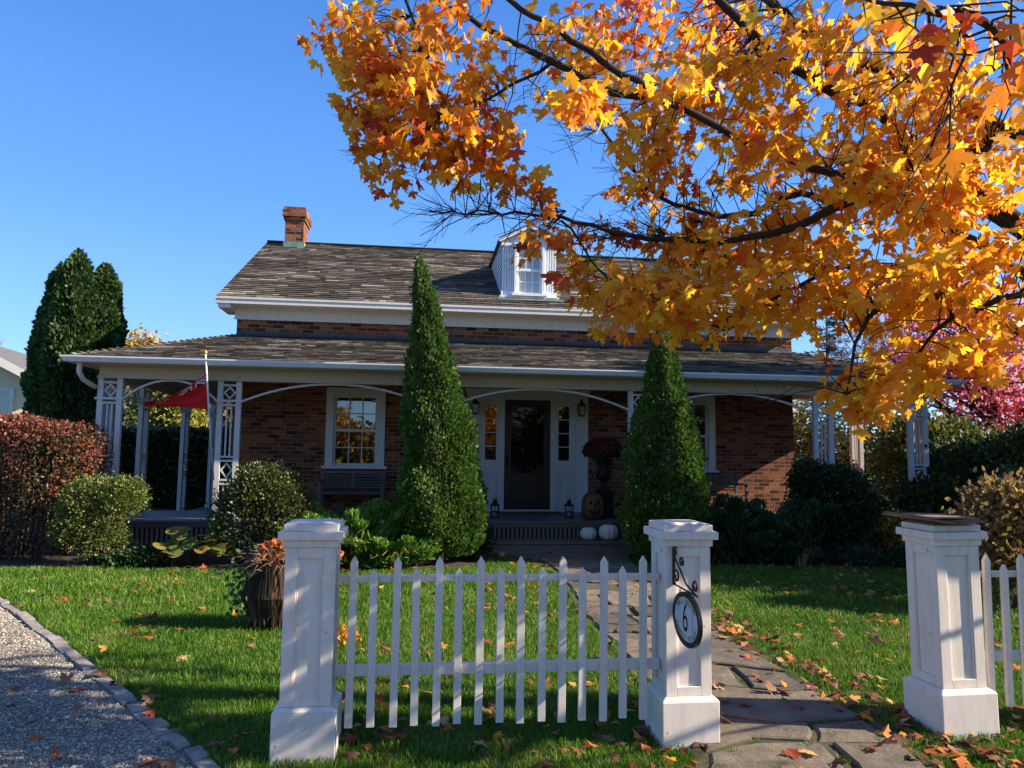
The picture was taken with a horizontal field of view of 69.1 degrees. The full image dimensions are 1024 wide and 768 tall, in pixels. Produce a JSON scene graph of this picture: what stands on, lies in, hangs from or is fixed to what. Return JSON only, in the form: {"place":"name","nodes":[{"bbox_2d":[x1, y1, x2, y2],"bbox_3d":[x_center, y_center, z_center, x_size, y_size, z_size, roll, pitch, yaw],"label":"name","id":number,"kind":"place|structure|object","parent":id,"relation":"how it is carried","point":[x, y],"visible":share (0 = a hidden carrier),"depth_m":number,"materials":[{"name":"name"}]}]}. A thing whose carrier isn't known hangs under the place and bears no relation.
{"place":"outdoors","nodes":[
{"label":"outdoors","id":0,"kind":"place"},
{"bbox_2d":[0,606,195,767],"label":"gravel drive","id":1,"kind":"structure","parent":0,"point":[181,753],"depth_m":4.45,"materials":[{"name":"grey gravel"}]},
{"bbox_2d":[0,597,219,767],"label":"kerb edging","id":2,"kind":"object","parent":1,"relation":"on","point":[196,755],"visible":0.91,"depth_m":4.71,"materials":[{"name":"stone"}]},
{"bbox_2d":[0,499,1010,579],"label":"garden bed ground","id":3,"kind":"structure","parent":0,"point":[56,559],"depth_m":10.70,"materials":[{"name":"brown soil"}]},
{"bbox_2d":[13,261,78,512],"bbox_3d":[-10.473,0.057,17.046,1.498,5.940,1.546,3,-6,-24],"label":"arborvitae","id":4,"kind":"object","parent":3,"relation":"on","point":[29,386],"visible":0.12,"depth_m":16.65,"materials":[{"name":"green plant"}]},
{"bbox_2d":[0,411,120,559],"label":"burning bush hedge","id":5,"kind":"object","parent":3,"relation":"on","point":[49,430],"visible":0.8,"depth_m":10.58,"materials":[{"name":"red plant"}]},
{"bbox_2d":[31,247,106,514],"bbox_3d":[-9.905,-0.064,16.653,1.426,6.125,1.435,4,-6,-32],"label":"arborvitae","id":6,"kind":"object","parent":3,"relation":"on","point":[77,268],"visible":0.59,"depth_m":16.36,"materials":[{"name":"green plant"}]},
{"bbox_2d":[41,470,159,565],"bbox_3d":[-5.602,1.830,10.157,1.391,1.298,1.049,1,-5,0],"label":"boxwood","id":7,"kind":"object","parent":3,"relation":"on","point":[110,491],"visible":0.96,"depth_m":9.99,"materials":[{"name":"green plant"}]},
{"bbox_2d":[73,261,129,490],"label":"arborvitae","id":8,"kind":"object","parent":3,"relation":"on","point":[111,331],"visible":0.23,"depth_m":17.11,"materials":[{"name":"green plant"}]},
{"bbox_2d":[0,423,231,508],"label":"clipped hedge","id":9,"kind":"object","parent":3,"relation":"on","point":[162,461],"visible":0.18,"depth_m":19.71,"materials":[{"name":"green plant"}]},
{"bbox_2d":[91,540,181,568],"bbox_3d":[-5.023,2.289,9.987,1.150,0.390,0.700,1,-5,0],"label":"perennial","id":10,"kind":"object","parent":3,"relation":"on","point":[135,556],"visible":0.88,"depth_m":9.88,"materials":[{"name":"green plant"}]},
{"bbox_2d":[122,386,210,427],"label":"green yellow tree","id":11,"kind":"object","parent":3,"relation":"on","point":[161,416],"visible":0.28,"depth_m":23.64,"materials":[{"name":"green plant"}]},
{"bbox_2d":[145,526,235,564],"bbox_3d":[-4.332,2.202,10.084,1.043,0.522,0.868,-1,-5,14],"label":"hosta","id":12,"kind":"object","parent":3,"relation":"on","point":[179,534],"visible":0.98,"depth_m":10.00,"materials":[{"name":"green plant"}]},
{"bbox_2d":[200,458,320,557],"bbox_3d":[-3.516,1.785,10.439,1.631,1.492,1.106,2,-5,-14],"label":"privet shrub","id":13,"kind":"object","parent":3,"relation":"on","point":[279,494],"visible":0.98,"depth_m":10.23,"materials":[{"name":"green plant"}]},
{"bbox_2d":[275,497,437,564],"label":"juniper","id":14,"kind":"object","parent":3,"relation":"on","point":[358,521],"visible":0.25,"depth_m":10.29,"materials":[{"name":"green plant"}]},
{"bbox_2d":[342,526,393,567],"bbox_3d":[-2.066,2.240,10.272,0.825,0.574,0.918,-1,-6,21],"label":"daylily","id":15,"kind":"object","parent":3,"relation":"on","point":[364,536],"visible":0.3,"depth_m":10.05,"materials":[{"name":"green plant"}]},
{"bbox_2d":[340,532,443,568],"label":"juniper","id":16,"kind":"object","parent":3,"relation":"on","point":[363,552],"visible":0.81,"depth_m":9.95,"materials":[{"name":"green plant"}]},
{"bbox_2d":[370,542,419,568],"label":"daylily","id":17,"kind":"object","parent":3,"relation":"on","point":[403,566],"visible":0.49,"depth_m":9.94,"materials":[{"name":"green plant"}]},
{"bbox_2d":[384,256,489,561],"bbox_3d":[-1.057,0.325,10.937,1.514,4.542,1.627,1,-5,0],"label":"cedar","id":18,"kind":"object","parent":3,"relation":"on","point":[418,438],"visible":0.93,"depth_m":10.63,"materials":[{"name":"green plant"}]},
{"bbox_2d":[455,523,496,558],"bbox_3d":[-0.538,2.349,11.182,0.653,0.589,0.600,1,-5,0],"label":"shrub","id":19,"kind":"object","parent":3,"relation":"on","point":[480,552],"visible":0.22,"depth_m":11.11,"materials":[{"name":"green plant"}]},
{"bbox_2d":[614,328,714,558],"bbox_3d":[2.338,0.839,11.159,1.469,3.645,1.406,6,-7,-44],"label":"cedar","id":20,"kind":"object","parent":3,"relation":"on","point":[640,460],"visible":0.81,"depth_m":10.89,"materials":[{"name":"green plant"}]},
{"bbox_2d":[647,492,840,564],"bbox_3d":[3.420,2.177,11.330,2.786,1.069,1.791,1,-5,0],"label":"juniper","id":21,"kind":"object","parent":3,"relation":"on","point":[759,533],"visible":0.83,"depth_m":10.91,"materials":[{"name":"green plant"}]},
{"bbox_2d":[795,545,819,565],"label":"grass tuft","id":22,"kind":"object","parent":3,"relation":"on","point":[803,560],"visible":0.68,"depth_m":10.74,"materials":[{"name":"green plant"}]},
{"bbox_2d":[793,301,874,482],"bbox_3d":[10.884,0.410,25.440,3.447,7.356,3.490,4,-6,-30],"label":"spruce","id":23,"kind":"object","parent":3,"relation":"on","point":[828,352],"visible":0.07,"depth_m":25.58,"materials":[{"name":"green plant"}]},
{"bbox_2d":[770,455,898,562],"bbox_3d":[4.926,1.904,11.320,1.953,1.641,1.290,1,-5,0],"label":"yew","id":24,"kind":"object","parent":3,"relation":"on","point":[857,499],"visible":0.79,"depth_m":11.12,"materials":[{"name":"green plant"}]},
{"bbox_2d":[793,399,914,495],"bbox_3d":[8.771,1.708,19.469,6.078,3.617,3.150,0,-5,8],"label":"lilac","id":25,"kind":"object","parent":3,"relation":"on","point":[803,447],"visible":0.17,"depth_m":19.15,"materials":[{"name":"green plant"}]},
{"bbox_2d":[841,540,906,568],"bbox_3d":[5.686,2.450,10.836,1.696,0.517,0.650,1,-5,0],"label":"blue green perennial","id":26,"kind":"object","parent":3,"relation":"on","point":[877,558],"visible":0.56,"depth_m":10.78,"materials":[{"name":"grey plant"}]},
{"bbox_2d":[816,311,956,408],"bbox_3d":[12.768,0.756,24.567,4.769,6.573,4.260,1,-5,0],"label":"bare tree","id":27,"kind":"object","parent":3,"relation":"on","point":[832,342],"visible":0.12,"depth_m":24.67,"materials":[{"name":"brown plant"}]},
{"bbox_2d":[861,509,912,561],"bbox_3d":[5.681,2.275,11.007,0.850,0.872,0.896,1,-5,0],"label":"spirea","id":28,"kind":"object","parent":3,"relation":"on","point":[897,522],"visible":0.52,"depth_m":10.91,"materials":[{"name":"green plant"}]},
{"bbox_2d":[864,405,1007,507],"bbox_3d":[9.688,1.830,15.906,4.507,2.768,2.603,2,-5,-14],"label":"leafy bush","id":29,"kind":"object","parent":3,"relation":"on","point":[892,441],"visible":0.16,"depth_m":15.56,"materials":[{"name":"green plant"}]},
{"bbox_2d":[863,276,1023,430],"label":"red maple","id":30,"kind":"object","parent":3,"relation":"on","point":[989,405],"visible":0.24,"depth_m":18.15,"materials":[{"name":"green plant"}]},
{"bbox_2d":[931,337,963,412],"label":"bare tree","id":31,"kind":"object","parent":3,"relation":"on","point":[944,402],"depth_m":25.47,"materials":[{"name":"brown plant"}]},
{"bbox_2d":[884,417,1023,519],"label":"evergreen bush","id":32,"kind":"object","parent":3,"relation":"on","point":[967,456],"visible":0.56,"depth_m":13.02,"materials":[{"name":"green plant"}]},
{"bbox_2d":[959,455,1023,568],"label":"bush","id":33,"kind":"object","parent":3,"relation":"on","point":[1013,468],"visible":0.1,"depth_m":9.90,"materials":[{"name":"brown plant"}]},
{"bbox_2d":[0,458,1023,767],"bbox_3d":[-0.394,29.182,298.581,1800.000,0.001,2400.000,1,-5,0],"label":"ground","id":34,"kind":"structure","parent":0,"point":[174,728],"depth_m":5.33,"materials":[{"name":"plant"}]},
{"bbox_2d":[0,346,137,427],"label":"neighbour house","id":35,"kind":"structure","parent":34,"relation":"on","point":[12,368],"depth_m":31.07,"materials":[{"name":"beige"}]},
{"bbox_2d":[0,388,14,415],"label":"window","id":36,"kind":"structure","parent":35,"relation":"in","point":[7,395],"depth_m":30.93,"materials":[{"name":"glass"}]},
{"bbox_2d":[112,322,168,424],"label":"golden tree","id":37,"kind":"object","parent":34,"relation":"on","point":[134,341],"visible":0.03,"depth_m":34.06,"materials":[{"name":"yellow plant"}]},
{"bbox_2d":[196,402,232,426],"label":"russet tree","id":38,"kind":"object","parent":34,"relation":"on","point":[224,413],"visible":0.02,"depth_m":29.30,"materials":[{"name":"orange plant"}]},
{"bbox_2d":[223,402,232,426],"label":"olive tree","id":39,"kind":"object","parent":34,"relation":"on","point":[228,421],"depth_m":29.30,"materials":[{"name":"green plant"}]},
{"bbox_2d":[215,537,284,631],"bbox_3d":[-2.149,1.791,6.726,0.851,0.813,0.787,-2,-6,25],"label":"straw basket","id":40,"kind":"object","parent":34,"relation":"on","point":[260,595],"visible":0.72,"depth_m":6.54,"materials":[{"name":"brown wicker"}]},
{"bbox_2d":[269,519,347,765],"bbox_3d":[-1.083,1.350,4.001,0.332,1.218,0.332,1,-5,-7],"label":"gate post","id":41,"kind":"object","parent":34,"relation":"on","point":[306,715],"visible":1,"depth_m":3.88,"materials":[{"name":"white paint"}]},
{"bbox_2d":[337,623,362,646],"bbox_3d":[-1.397,2.074,6.131,0.346,0.198,0.279,1,-5,0],"label":"marigold","id":42,"kind":"object","parent":34,"relation":"on","point":[340,638],"visible":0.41,"depth_m":6.12,"materials":[{"name":"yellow plant"}]},
{"bbox_2d":[59,206,966,555],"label":"brick house","id":43,"kind":"structure","parent":34,"relation":"on","point":[305,364],"depth_m":13.73,"materials":[{"name":"brown brick"}]},
{"bbox_2d":[142,350,213,479],"bbox_3d":[-5.061,0.472,11.272,1.076,1.962,0.403,1,-5,0],"label":"flag","id":44,"kind":"object","parent":43,"relation":"attached to","point":[195,394],"visible":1,"depth_m":11.25,"materials":[{"name":"red fabric"},{"name":"white paint"},{"name":"gold"}]},
{"bbox_2d":[316,471,385,506],"bbox_3d":[-2.846,1.917,13.181,1.187,0.731,0.560,1,-5,-7],"label":"porch bench","id":45,"kind":"object","parent":43,"relation":"on","point":[320,488],"visible":0.92,"depth_m":13.41,"materials":[{"name":"grey paint"}]},
{"bbox_2d":[321,387,386,468],"bbox_3d":[-2.881,0.813,13.684,1.170,1.480,0.155,1,-5,-7],"label":"window","id":46,"kind":"structure","parent":43,"relation":"in","point":[355,417],"depth_m":13.71,"materials":[{"name":"white paint"}]},
{"bbox_2d":[490,497,499,517],"bbox_3d":[-0.289,2.088,12.610,0.170,0.354,0.170,1,-5,-7],"label":"candle lantern","id":47,"kind":"object","parent":43,"relation":"on","point":[494,503],"visible":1,"depth_m":12.55,"materials":[{"name":"black metal"}]},
{"bbox_2d":[504,400,550,508],"bbox_3d":[0.290,1.319,14.018,0.880,2.040,0.102,1,-5,-7],"label":"door","id":48,"kind":"structure","parent":43,"relation":"in","point":[527,422],"depth_m":14.04,"materials":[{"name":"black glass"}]},
{"bbox_2d":[563,497,573,517],"bbox_3d":[0.981,2.120,12.769,0.170,0.354,0.170,1,-5,-7],"label":"candle lantern","id":49,"kind":"object","parent":43,"relation":"on","point":[568,503],"visible":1,"depth_m":12.73,"materials":[{"name":"black metal"}]},
{"bbox_2d":[580,525,596,539],"bbox_3d":[1.223,2.377,11.906,0.264,0.237,0.270,3,-6,-24],"label":"white pumpkin","id":50,"kind":"object","parent":43,"relation":"on","point":[589,532],"visible":1,"depth_m":11.81,"materials":[{"name":"white food"}]},
{"bbox_2d":[581,489,603,519],"bbox_3d":[1.358,2.033,12.570,0.375,0.500,0.381,1,-5,-7],"label":"carved pumpkin","id":51,"kind":"object","parent":43,"relation":"on","point":[592,507],"visible":1,"depth_m":12.43,"materials":[{"name":"orange food"}]},
{"bbox_2d":[592,459,615,517],"bbox_3d":[1.605,1.825,12.996,0.430,1.000,0.340,1,-5,-7],"label":"garden urn","id":52,"kind":"object","parent":43,"relation":"on","point":[603,475],"visible":0.84,"depth_m":12.89,"materials":[{"name":"black metal"}]},
{"bbox_2d":[581,437,621,461],"bbox_3d":[1.614,1.162,13.055,0.790,0.492,0.794,1,-5,0],"label":"chrysanthemum","id":53,"kind":"object","parent":52,"relation":"on","point":[589,446],"visible":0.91,"depth_m":12.90,"materials":[{"name":"red plant"}]},
{"bbox_2d":[599,522,617,539],"bbox_3d":[1.551,2.360,11.949,0.313,0.285,0.320,3,-6,-24],"label":"white pumpkin","id":54,"kind":"object","parent":43,"relation":"on","point":[608,531],"visible":1,"depth_m":11.84,"materials":[{"name":"white food"}]},
{"bbox_2d":[666,396,718,472],"bbox_3d":[3.439,0.972,14.474,1.170,1.480,0.155,1,-5,-7],"label":"window","id":55,"kind":"structure","parent":43,"relation":"in","point":[703,407],"depth_m":14.54,"materials":[{"name":"white paint"}]},
{"bbox_2d":[682,474,750,510],"bbox_3d":[3.820,2.084,14.014,1.187,0.731,0.560,1,-5,-7],"label":"porch bench","id":56,"kind":"object","parent":43,"relation":"on","point":[736,484],"visible":0.43,"depth_m":14.30,"materials":[{"name":"grey paint"}]},
{"bbox_2d":[6,552,1023,767],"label":"fallen leaves","id":57,"kind":"object","parent":34,"relation":"on","point":[794,753],"visible":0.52,"depth_m":4.62,"materials":[{"name":"orange plant"}]},
{"bbox_2d":[296,0,1023,441],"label":"sugar maple","id":58,"kind":"object","parent":34,"relation":"on","point":[932,184],"visible":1,"depth_m":4.08,"materials":[{"name":"orange plant"}]},
{"bbox_2d":[644,520,719,750],"bbox_3d":[0.965,1.401,4.257,0.332,1.218,0.332,1,-5,-7],"label":"gate post","id":59,"kind":"object","parent":34,"relation":"on","point":[683,705],"visible":0.93,"depth_m":4.14,"materials":[{"name":"white paint"}]},
{"bbox_2d":[334,555,658,727],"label":"picket gate","id":60,"kind":"structure","parent":59,"relation":"attached to","point":[478,667],"depth_m":4.09,"materials":[{"name":"white paint"}]},
{"bbox_2d":[672,546,697,597],"bbox_3d":[0.925,0.996,3.975,0.015,0.220,0.360,1,-5,-7],"label":"sign bracket","id":61,"kind":"object","parent":59,"relation":"attached to","point":[675,579],"visible":1,"depth_m":4.07,"materials":[{"name":"metal"}]},
{"bbox_2d":[673,588,702,647],"bbox_3d":[0.925,1.241,3.927,0.018,0.286,0.400,1,-5,-7],"label":"house number sign","id":62,"kind":"object","parent":61,"relation":"hanging from","point":[687,620],"visible":1,"depth_m":3.90,"materials":[{"name":"white metal"}]},
{"bbox_2d":[896,520,999,740],"bbox_3d":[2.605,1.443,4.470,0.350,1.218,0.350,0,-5,-7],"label":"gate post","id":63,"kind":"object","parent":34,"relation":"on","point":[946,689],"visible":0.98,"depth_m":4.36,"materials":[{"name":"white paint"}]},
{"bbox_2d":[882,511,985,523],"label":"weathered boards","id":64,"kind":"object","parent":63,"relation":"on","point":[945,518],"visible":1,"depth_m":4.36,"materials":[{"name":"grey wood"}]},
{"bbox_2d":[980,554,1023,706],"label":"picket fence","id":65,"kind":"object","parent":63,"relation":"attached to","point":[1007,655],"visible":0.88,"depth_m":4.47,"materials":[{"name":"white paint"}]},
{"bbox_2d":[941,466,1023,609],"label":"hydrangea","id":66,"kind":"object","parent":34,"relation":"on","point":[999,510],"visible":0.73,"depth_m":7.80,"materials":[{"name":"beige plant"}]},
{"bbox_2d":[0,0,1023,453],"label":"sky","id":67,"kind":"structure","parent":0,"point":[166,142],"materials":[{"name":"blue"}]},
{"bbox_2d":[491,553,936,767],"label":"path","id":68,"kind":"structure","parent":0,"point":[779,712],"depth_m":4.59,"materials":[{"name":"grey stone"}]}
]}

